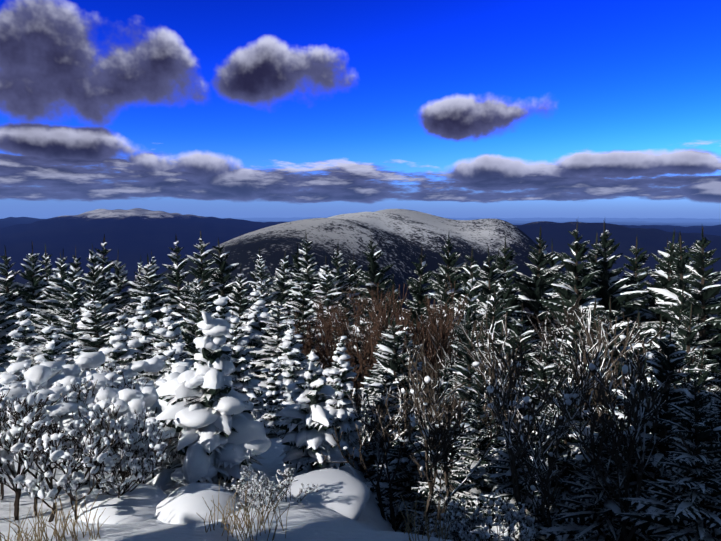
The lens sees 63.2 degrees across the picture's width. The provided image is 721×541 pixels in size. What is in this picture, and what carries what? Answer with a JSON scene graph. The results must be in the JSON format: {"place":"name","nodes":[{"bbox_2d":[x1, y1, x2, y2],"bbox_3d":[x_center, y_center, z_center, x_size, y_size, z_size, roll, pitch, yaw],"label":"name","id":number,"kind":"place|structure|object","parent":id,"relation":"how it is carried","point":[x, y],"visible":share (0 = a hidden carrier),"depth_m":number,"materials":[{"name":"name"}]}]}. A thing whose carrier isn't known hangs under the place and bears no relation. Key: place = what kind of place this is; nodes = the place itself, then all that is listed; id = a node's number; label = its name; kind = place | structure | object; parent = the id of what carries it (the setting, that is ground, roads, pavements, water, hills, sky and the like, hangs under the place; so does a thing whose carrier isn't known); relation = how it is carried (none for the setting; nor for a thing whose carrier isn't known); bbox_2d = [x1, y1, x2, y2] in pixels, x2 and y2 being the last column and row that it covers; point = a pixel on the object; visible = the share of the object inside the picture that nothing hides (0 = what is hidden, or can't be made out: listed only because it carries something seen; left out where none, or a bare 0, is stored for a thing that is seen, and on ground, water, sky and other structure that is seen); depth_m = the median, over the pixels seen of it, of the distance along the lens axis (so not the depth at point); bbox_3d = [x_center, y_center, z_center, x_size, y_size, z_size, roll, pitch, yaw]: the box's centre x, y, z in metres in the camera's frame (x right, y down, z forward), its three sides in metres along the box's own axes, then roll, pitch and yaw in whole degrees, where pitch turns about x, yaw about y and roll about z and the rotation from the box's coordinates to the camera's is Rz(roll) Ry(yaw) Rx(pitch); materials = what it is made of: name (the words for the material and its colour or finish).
{"place":"outdoors","nodes":[
{"label":"outdoors","id":0,"kind":"place"},
{"bbox_2d":[0,384,90,432],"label":"bush","id":1,"kind":"object","parent":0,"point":[56,409],"visible":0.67,"depth_m":3.72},
{"bbox_2d":[0,208,720,540],"bbox_3d":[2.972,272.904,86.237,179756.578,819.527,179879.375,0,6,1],"label":"snow ground","id":2,"kind":"structure","parent":0,"point":[399,236],"depth_m":1209.09,"materials":[{"name":"white snow"}]},
{"bbox_2d":[0,245,35,319],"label":"fir tree","id":3,"kind":"object","parent":2,"relation":"on","point":[7,285],"depth_m":25.88,"materials":[{"name":"green plant"}]},
{"bbox_2d":[0,294,36,365],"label":"fir tree","id":4,"kind":"object","parent":2,"relation":"on","point":[7,325],"visible":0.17,"depth_m":18.65,"materials":[{"name":"green plant"}]},
{"bbox_2d":[3,303,43,418],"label":"conifer tree","id":5,"kind":"object","parent":2,"relation":"on","point":[22,338],"visible":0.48,"depth_m":9.12,"materials":[{"name":"white wood"}]},
{"bbox_2d":[4,243,51,319],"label":"fir tree","id":6,"kind":"object","parent":2,"relation":"on","point":[35,287],"depth_m":26.26,"materials":[{"name":"green plant"}]},
{"bbox_2d":[0,377,69,505],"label":"shrub","id":7,"kind":"object","parent":2,"relation":"on","point":[27,448],"visible":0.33,"depth_m":3.62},
{"bbox_2d":[0,315,76,437],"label":"fir tree","id":8,"kind":"object","parent":2,"relation":"on","point":[31,355],"visible":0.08,"depth_m":8.14,"materials":[{"name":"white wood"}]},
{"bbox_2d":[34,321,67,437],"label":"conifer tree","id":9,"kind":"object","parent":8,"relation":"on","point":[53,348],"visible":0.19,"depth_m":7.68,"materials":[{"name":"white wood"}]},
{"bbox_2d":[31,251,80,343],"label":"fir tree","id":10,"kind":"object","parent":2,"relation":"on","point":[56,286],"visible":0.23,"depth_m":20.89,"materials":[{"name":"green plant"}]},
{"bbox_2d":[0,380,121,521],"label":"shrub","id":11,"kind":"object","parent":2,"relation":"on","point":[29,424],"visible":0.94,"depth_m":3.47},
{"bbox_2d":[53,265,87,346],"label":"fir tree","id":12,"kind":"object","parent":2,"relation":"on","point":[76,294],"visible":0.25,"depth_m":17.86,"materials":[{"name":"green plant"}]},
{"bbox_2d":[57,301,83,361],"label":"fir tree","id":13,"kind":"object","parent":2,"relation":"on","point":[75,333],"visible":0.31,"depth_m":13.60,"materials":[{"name":"white wood"}]},
{"bbox_2d":[39,492,108,540],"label":"dry grass tuft","id":14,"kind":"object","parent":2,"relation":"on","point":[87,529],"visible":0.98,"depth_m":3.04,"materials":[{"name":"beige plant"}]},
{"bbox_2d":[0,374,158,486],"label":"shrub","id":15,"kind":"object","parent":2,"relation":"on","point":[72,394],"visible":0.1,"depth_m":4.27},
{"bbox_2d":[69,296,111,365],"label":"fir tree","id":16,"kind":"object","parent":2,"relation":"on","point":[100,327],"visible":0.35,"depth_m":10.94,"materials":[{"name":"green wood"}]},
{"bbox_2d":[11,397,182,519],"bbox_3d":[-1.670,1.194,3.488,0.941,0.742,0.801,1,6,12],"label":"shrub","id":17,"kind":"object","parent":2,"relation":"on","point":[67,483],"visible":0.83,"depth_m":3.50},
{"bbox_2d":[0,361,66,390],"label":"bush","id":18,"kind":"object","parent":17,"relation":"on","point":[40,375],"visible":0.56,"depth_m":4.48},
{"bbox_2d":[6,351,104,383],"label":"bush","id":19,"kind":"object","parent":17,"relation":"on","point":[91,360],"visible":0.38,"depth_m":5.12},
{"bbox_2d":[17,372,158,418],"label":"bush","id":20,"kind":"object","parent":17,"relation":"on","point":[149,395],"visible":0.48,"depth_m":4.33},
{"bbox_2d":[77,390,175,443],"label":"bush","id":21,"kind":"object","parent":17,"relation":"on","point":[137,404],"visible":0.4,"depth_m":4.09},
{"bbox_2d":[100,355,166,387],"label":"bush","id":22,"kind":"object","parent":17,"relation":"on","point":[155,364],"visible":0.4,"depth_m":5.55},
{"bbox_2d":[81,246,116,330],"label":"fir tree","id":23,"kind":"object","parent":2,"relation":"on","point":[102,287],"visible":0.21,"depth_m":24.66,"materials":[{"name":"green plant"}]},
{"bbox_2d":[83,234,125,329],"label":"fir tree","id":24,"kind":"object","parent":2,"relation":"on","point":[110,278],"depth_m":28.06,"materials":[{"name":"green plant"}]},
{"bbox_2d":[60,407,173,495],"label":"shrub","id":25,"kind":"object","parent":2,"relation":"on","point":[139,457],"visible":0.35,"depth_m":3.59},
{"bbox_2d":[90,311,144,384],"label":"conifer tree","id":26,"kind":"object","parent":2,"relation":"on","point":[118,353],"visible":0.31,"depth_m":6.94,"materials":[{"name":"white wood"}]},
{"bbox_2d":[73,484,166,524],"bbox_3d":[-1.494,1.495,3.573,0.589,0.314,0.688,-8,5,-40],"label":"snow mound","id":27,"kind":"object","parent":2,"relation":"on","point":[139,503],"visible":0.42,"depth_m":3.44,"materials":[{"name":"white snow"}]},
{"bbox_2d":[107,248,136,324],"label":"fir tree","id":28,"kind":"object","parent":2,"relation":"on","point":[120,281],"depth_m":34.32,"materials":[{"name":"green plant"}]},
{"bbox_2d":[127,292,159,380],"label":"conifer tree","id":29,"kind":"object","parent":2,"relation":"on","point":[144,326],"visible":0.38,"depth_m":10.85,"materials":[{"name":"white wood"}]},
{"bbox_2d":[125,253,188,350],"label":"fir tree","id":30,"kind":"object","parent":2,"relation":"on","point":[150,287],"visible":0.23,"depth_m":19.50,"materials":[{"name":"green plant"}]},
{"bbox_2d":[150,305,194,388],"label":"conifer tree","id":31,"kind":"object","parent":2,"relation":"on","point":[169,333],"visible":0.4,"depth_m":8.53,"materials":[{"name":"white wood"}]},
{"bbox_2d":[160,236,190,315],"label":"fir tree","id":32,"kind":"object","parent":2,"relation":"on","point":[177,277],"depth_m":28.71,"materials":[{"name":"green plant"}]},
{"bbox_2d":[179,282,213,366],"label":"fir tree","id":33,"kind":"object","parent":2,"relation":"on","point":[196,317],"visible":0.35,"depth_m":15.06,"materials":[{"name":"wood"}]},
{"bbox_2d":[176,230,224,313],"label":"fir tree","id":34,"kind":"object","parent":2,"relation":"on","point":[204,275],"depth_m":28.59,"materials":[{"name":"green wood"}]},
{"bbox_2d":[155,482,248,523],"bbox_3d":[-0.969,1.520,3.587,0.619,0.389,0.530,3,1,-16],"label":"snow mound","id":35,"kind":"object","parent":2,"relation":"on","point":[186,504],"visible":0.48,"depth_m":3.46,"materials":[{"name":"white snow"}]},
{"bbox_2d":[138,311,274,494],"bbox_3d":[-1.120,1.048,4.304,0.979,1.534,1.008,-4,7,-38],"label":"conifer tree","id":36,"kind":"object","parent":2,"relation":"on","point":[206,410],"visible":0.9,"depth_m":4.15,"materials":[{"name":"white wood"}]},
{"bbox_2d":[208,239,248,315],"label":"fir tree","id":37,"kind":"object","parent":2,"relation":"on","point":[217,275],"depth_m":32.05,"materials":[{"name":"green plant"}]},
{"bbox_2d":[226,267,255,333],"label":"fir tree","id":38,"kind":"object","parent":2,"relation":"on","point":[237,299],"visible":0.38,"depth_m":22.68,"materials":[{"name":"white wood"}]},
{"bbox_2d":[222,312,268,419],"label":"conifer tree","id":39,"kind":"object","parent":2,"relation":"on","point":[243,383],"visible":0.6,"depth_m":7.90,"materials":[{"name":"white wood"}]},
{"bbox_2d":[233,485,289,540],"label":"dry grass tuft","id":40,"kind":"object","parent":2,"relation":"on","point":[261,522],"visible":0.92,"depth_m":3.02,"materials":[{"name":"beige plant"}]},
{"bbox_2d":[242,286,282,380],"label":"conifer tree","id":41,"kind":"object","parent":2,"relation":"on","point":[253,330],"visible":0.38,"depth_m":12.33,"materials":[{"name":"white wood"}]},
{"bbox_2d":[238,473,291,514],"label":"shrub","id":42,"kind":"object","parent":2,"relation":"on","point":[251,490],"visible":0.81,"depth_m":3.50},
{"bbox_2d":[260,353,287,438],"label":"conifer tree","id":43,"kind":"object","parent":2,"relation":"on","point":[274,398],"visible":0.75,"depth_m":6.25,"materials":[{"name":"white wood"}]},
{"bbox_2d":[237,273,319,374],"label":"fir tree","id":44,"kind":"object","parent":2,"relation":"on","point":[264,294],"visible":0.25,"depth_m":14.79,"materials":[{"name":"green plant"}]},
{"bbox_2d":[268,249,297,317],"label":"fir tree","id":45,"kind":"object","parent":2,"relation":"on","point":[283,277],"depth_m":29.64,"materials":[{"name":"green wood"}]},
{"bbox_2d":[263,321,306,404],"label":"conifer tree","id":46,"kind":"object","parent":2,"relation":"on","point":[291,362],"visible":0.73,"depth_m":9.51,"materials":[{"name":"white wood"}]},
{"bbox_2d":[248,300,326,406],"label":"fir tree","id":47,"kind":"object","parent":2,"relation":"on","point":[273,343],"visible":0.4,"depth_m":11.59,"materials":[{"name":"white wood"}]},
{"bbox_2d":[285,278,327,376],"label":"fir tree","id":48,"kind":"object","parent":2,"relation":"on","point":[303,306],"visible":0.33,"depth_m":18.33,"materials":[{"name":"green plant"}]},
{"bbox_2d":[283,234,332,339],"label":"fir tree","id":49,"kind":"object","parent":2,"relation":"on","point":[309,274],"depth_m":26.90,"materials":[{"name":"green wood"}]},
{"bbox_2d":[274,349,353,474],"bbox_3d":[-0.400,1.218,4.729,0.674,1.179,0.704,0,1,17],"label":"conifer tree","id":50,"kind":"object","parent":2,"relation":"on","point":[305,435],"visible":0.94,"depth_m":4.62,"materials":[{"name":"white wood"}]},
{"bbox_2d":[276,468,369,519],"bbox_3d":[-0.311,1.525,3.899,0.736,0.201,0.860,1,6,17],"label":"snow mound","id":51,"kind":"object","parent":2,"relation":"on","point":[344,493],"visible":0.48,"depth_m":3.85,"materials":[{"name":"white snow"}]},
{"bbox_2d":[304,256,342,358],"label":"fir tree","id":52,"kind":"object","parent":2,"relation":"on","point":[329,288],"visible":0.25,"depth_m":21.37,"materials":[{"name":"green plant"}]},
{"bbox_2d":[303,292,368,381],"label":"shrub","id":53,"kind":"object","parent":2,"relation":"on","point":[326,339],"visible":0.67,"depth_m":12.02,"materials":[{"name":"brown plant"}]},
{"bbox_2d":[322,334,367,461],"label":"conifer tree","id":54,"kind":"object","parent":2,"relation":"on","point":[340,373],"visible":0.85,"depth_m":7.07,"materials":[{"name":"white wood"}]},
{"bbox_2d":[329,245,362,315],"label":"fir tree","id":55,"kind":"object","parent":2,"relation":"on","point":[337,272],"depth_m":28.79,"materials":[{"name":"green plant"}]},
{"bbox_2d":[347,299,380,442],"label":"fir tree","id":56,"kind":"object","parent":2,"relation":"on","point":[356,360],"visible":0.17,"depth_m":12.92,"materials":[{"name":"green plant"}]},
{"bbox_2d":[331,307,411,413],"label":"shrub","id":57,"kind":"object","parent":2,"relation":"on","point":[366,352],"visible":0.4,"depth_m":10.40,"materials":[{"name":"brown plant"}]},
{"bbox_2d":[320,383,426,531],"bbox_3d":[0.172,1.706,4.854,0.833,1.484,1.220,1,6,10],"label":"shrub","id":58,"kind":"object","parent":2,"relation":"on","point":[381,430],"visible":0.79,"depth_m":5.03,"materials":[{"name":"brown plant"}]},
{"bbox_2d":[353,230,416,342],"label":"fir tree","id":59,"kind":"object","parent":2,"relation":"on","point":[373,274],"depth_m":27.21,"materials":[{"name":"green plant"}]},
{"bbox_2d":[354,367,415,496],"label":"dark fir tree","id":60,"kind":"object","parent":2,"relation":"on","point":[369,459],"visible":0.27,"depth_m":7.64,"materials":[{"name":"green plant"}]},
{"bbox_2d":[357,317,425,481],"bbox_3d":[0.599,2.254,8.213,2.110,3.267,2.122,-2,4,2],"label":"dark fir tree","id":61,"kind":"object","parent":2,"relation":"on","point":[395,365],"visible":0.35,"depth_m":8.19,"materials":[{"name":"green plant"}]},
{"bbox_2d":[364,283,439,375],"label":"shrub","id":62,"kind":"object","parent":2,"relation":"on","point":[383,315],"visible":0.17,"depth_m":11.77,"materials":[{"name":"brown plant"}]},
{"bbox_2d":[371,409,443,532],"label":"dark fir tree","id":63,"kind":"object","parent":2,"relation":"on","point":[405,480],"visible":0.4,"depth_m":5.59,"materials":[{"name":"green plant"}]},
{"bbox_2d":[364,360,467,500],"bbox_3d":[0.863,2.292,6.691,1.768,2.681,1.712,8,6,40],"label":"dark fir tree","id":64,"kind":"object","parent":2,"relation":"on","point":[447,377],"visible":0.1,"depth_m":6.57,"materials":[{"name":"green plant"}]},
{"bbox_2d":[400,244,438,333],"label":"fir tree","id":65,"kind":"object","parent":2,"relation":"on","point":[416,289],"depth_m":33.41,"materials":[{"name":"green plant"}]},
{"bbox_2d":[386,335,464,520],"bbox_3d":[0.529,1.548,4.713,0.456,2.006,0.666,-4,7,-36],"label":"shrub","id":66,"kind":"object","parent":2,"relation":"on","point":[451,487],"visible":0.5,"depth_m":4.70,"materials":[{"name":"brown plant"}]},
{"bbox_2d":[394,479,458,540],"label":"dry grass tuft","id":67,"kind":"object","parent":2,"relation":"on","point":[407,528],"visible":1,"depth_m":3.00,"materials":[{"name":"brown plant"}]},
{"bbox_2d":[407,295,467,390],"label":"shrub","id":68,"kind":"object","parent":2,"relation":"on","point":[438,339],"visible":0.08,"depth_m":12.36,"materials":[{"name":"brown plant"}]},
{"bbox_2d":[420,270,459,343],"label":"fir tree","id":69,"kind":"object","parent":2,"relation":"on","point":[444,294],"visible":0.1,"depth_m":23.14,"materials":[{"name":"green plant"}]},
{"bbox_2d":[400,436,484,540],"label":"dark fir tree","id":70,"kind":"object","parent":2,"relation":"on","point":[456,475],"visible":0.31,"depth_m":4.67,"materials":[{"name":"green wood"}]},
{"bbox_2d":[417,234,468,348],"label":"fir tree","id":71,"kind":"object","parent":2,"relation":"on","point":[448,256],"depth_m":25.93,"materials":[{"name":"green plant"}]},
{"bbox_2d":[388,286,498,389],"bbox_3d":[1.604,2.936,12.723,3.331,5.216,1.983,-10,11,-61],"label":"shrub","id":72,"kind":"object","parent":2,"relation":"on","point":[438,335],"visible":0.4,"depth_m":12.23,"materials":[{"name":"plant"}]},
{"bbox_2d":[413,488,489,540],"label":"shrub","id":73,"kind":"object","parent":2,"relation":"on","point":[458,527],"visible":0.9,"depth_m":3.36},
{"bbox_2d":[430,272,490,381],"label":"fir tree","id":74,"kind":"object","parent":2,"relation":"on","point":[473,289],"visible":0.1,"depth_m":17.09,"materials":[{"name":"green plant"}]},
{"bbox_2d":[437,310,486,394],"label":"dark fir tree","id":75,"kind":"object","parent":2,"relation":"on","point":[461,333],"visible":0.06,"depth_m":9.01,"materials":[{"name":"green plant"}]},
{"bbox_2d":[437,386,506,540],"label":"dark fir tree","id":76,"kind":"object","parent":2,"relation":"on","point":[477,442],"visible":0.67,"depth_m":5.14,"materials":[{"name":"green wood"}]},
{"bbox_2d":[400,359,553,534],"bbox_3d":[0.737,1.386,4.160,1.171,1.456,0.793,-4,7,-37],"label":"shrub","id":77,"kind":"object","parent":2,"relation":"on","point":[436,431],"visible":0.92,"depth_m":4.04,"materials":[{"name":"brown plant"}]},
{"bbox_2d":[447,330,506,448],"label":"dark fir tree","id":78,"kind":"object","parent":2,"relation":"on","point":[468,371],"visible":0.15,"depth_m":7.50,"materials":[{"name":"green plant"}]},
{"bbox_2d":[441,312,518,425],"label":"shrub","id":79,"kind":"object","parent":2,"relation":"on","point":[483,365],"visible":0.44,"depth_m":5.82,"materials":[{"name":"brown plant"}]},
{"bbox_2d":[455,354,511,465],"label":"dark fir tree","id":80,"kind":"object","parent":2,"relation":"on","point":[474,389],"visible":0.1,"depth_m":6.71,"materials":[{"name":"green plant"}]},
{"bbox_2d":[480,287,509,358],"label":"fir tree","id":81,"kind":"object","parent":2,"relation":"on","point":[495,313],"visible":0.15,"depth_m":15.42,"materials":[{"name":"green plant"}]},
{"bbox_2d":[453,490,538,540],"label":"shrub","id":82,"kind":"object","parent":2,"relation":"on","point":[517,515],"visible":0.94,"depth_m":3.36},
{"bbox_2d":[475,236,526,330],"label":"fir tree","id":83,"kind":"object","parent":2,"relation":"on","point":[506,281],"depth_m":24.42,"materials":[{"name":"green plant"}]},
{"bbox_2d":[473,244,532,363],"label":"fir tree","id":84,"kind":"object","parent":2,"relation":"on","point":[491,279],"visible":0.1,"depth_m":20.51,"materials":[{"name":"green plant"}]},
{"bbox_2d":[469,422,555,540],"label":"dark fir tree","id":85,"kind":"object","parent":2,"relation":"on","point":[500,481],"visible":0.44,"depth_m":4.28,"materials":[{"name":"green wood"}]},
{"bbox_2d":[487,303,541,403],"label":"dark fir tree","id":86,"kind":"object","parent":2,"relation":"on","point":[520,333],"visible":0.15,"depth_m":8.43,"materials":[{"name":"green plant"}]},
{"bbox_2d":[477,342,577,537],"bbox_3d":[0.967,1.244,3.534,0.540,1.610,1.003,1,6,12],"label":"shrub","id":87,"kind":"object","parent":2,"relation":"on","point":[490,390],"visible":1,"depth_m":3.47,"materials":[{"name":"brown plant"}]},
{"bbox_2d":[499,334,564,449],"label":"dark fir tree","id":88,"kind":"object","parent":2,"relation":"on","point":[545,370],"visible":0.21,"depth_m":7.18,"materials":[{"name":"green plant"}]},
{"bbox_2d":[500,226,564,374],"bbox_3d":[6.564,3.497,22.390,6.397,10.461,6.602,0,6,-9],"label":"fir tree","id":89,"kind":"object","parent":2,"relation":"on","point":[539,286],"depth_m":21.85,"materials":[{"name":"green plant"}]},
{"bbox_2d":[472,337,611,540],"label":"shrub","id":90,"kind":"object","parent":2,"relation":"on","point":[581,375],"visible":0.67,"depth_m":4.12,"materials":[{"name":"brown plant"}]},
{"bbox_2d":[527,376,595,540],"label":"dark fir tree","id":91,"kind":"object","parent":2,"relation":"on","point":[568,448],"visible":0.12,"depth_m":4.65,"materials":[{"name":"green plant"}]},
{"bbox_2d":[539,314,590,381],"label":"dark fir tree","id":92,"kind":"object","parent":2,"relation":"on","point":[572,336],"visible":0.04,"depth_m":8.37,"materials":[{"name":"green plant"}]},
{"bbox_2d":[533,224,622,364],"bbox_3d":[7.157,3.200,19.320,5.138,9.954,5.109,1,5,8],"label":"fir tree","id":93,"kind":"object","parent":2,"relation":"on","point":[577,277],"depth_m":18.71,"materials":[{"name":"green plant"}]},
{"bbox_2d":[532,317,640,427],"bbox_3d":[2.333,1.957,6.072,1.037,3.058,0.727,1,6,6],"label":"shrub","id":94,"kind":"object","parent":2,"relation":"on","point":[601,335],"visible":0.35,"depth_m":5.86,"materials":[{"name":"brown plant"}]},
{"bbox_2d":[535,408,652,540],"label":"dark fir tree","id":95,"kind":"object","parent":2,"relation":"on","point":[583,517],"visible":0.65,"depth_m":3.85,"materials":[{"name":"green plant"}]},
{"bbox_2d":[552,222,653,362],"bbox_3d":[8.255,3.357,19.822,7.068,10.324,6.713,-3,2,-41],"label":"fir tree","id":96,"kind":"object","parent":2,"relation":"on","point":[628,300],"depth_m":19.49,"materials":[{"name":"green plant"}]},
{"bbox_2d":[569,306,661,432],"bbox_3d":[2.674,2.157,6.564,1.114,3.338,2.080,4,7,35],"label":"shrub","id":97,"kind":"object","parent":2,"relation":"on","point":[649,354],"visible":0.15,"depth_m":6.38,"materials":[{"name":"brown plant"}]},
{"bbox_2d":[579,296,654,410],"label":"dark fir tree","id":98,"kind":"object","parent":2,"relation":"on","point":[610,317],"visible":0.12,"depth_m":7.41,"materials":[{"name":"green plant"}]},
{"bbox_2d":[548,351,720,540],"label":"shrub","id":99,"kind":"object","parent":2,"relation":"on","point":[630,443],"visible":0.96,"depth_m":3.55,"materials":[{"name":"brown plant"}]},
{"bbox_2d":[618,237,651,310],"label":"fir tree","id":100,"kind":"object","parent":2,"relation":"on","point":[636,277],"depth_m":25.30,"materials":[{"name":"green plant"}]},
{"bbox_2d":[564,324,720,537],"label":"dark fir tree","id":101,"kind":"object","parent":2,"relation":"on","point":[664,369],"visible":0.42,"depth_m":3.87,"materials":[{"name":"green plant"}]},
{"bbox_2d":[631,232,690,332],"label":"fir tree","id":102,"kind":"object","parent":2,"relation":"on","point":[663,279],"depth_m":20.31,"materials":[{"name":"green plant"}]},
{"bbox_2d":[613,370,720,540],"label":"dark fir tree","id":103,"kind":"object","parent":2,"relation":"on","point":[685,505],"visible":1,"depth_m":3.21,"materials":[{"name":"green plant"}]},
{"bbox_2d":[658,282,693,355],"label":"fir tree","id":104,"kind":"object","parent":2,"relation":"on","point":[677,310],"visible":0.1,"depth_m":16.39,"materials":[{"name":"green plant"}]},
{"bbox_2d":[641,232,715,359],"bbox_3d":[10.740,3.877,19.183,6.153,10.423,6.479,-8,6,-34],"label":"fir tree","id":105,"kind":"object","parent":2,"relation":"on","point":[665,295],"depth_m":19.04,"materials":[{"name":"green wood"}]},
{"bbox_2d":[639,301,717,380],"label":"dark fir tree","id":106,"kind":"object","parent":2,"relation":"on","point":[683,334],"visible":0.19,"depth_m":8.01,"materials":[{"name":"green plant"}]},
{"bbox_2d":[652,228,720,379],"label":"fir tree","id":107,"kind":"object","parent":2,"relation":"on","point":[702,298],"depth_m":17.53,"materials":[{"name":"green plant"}]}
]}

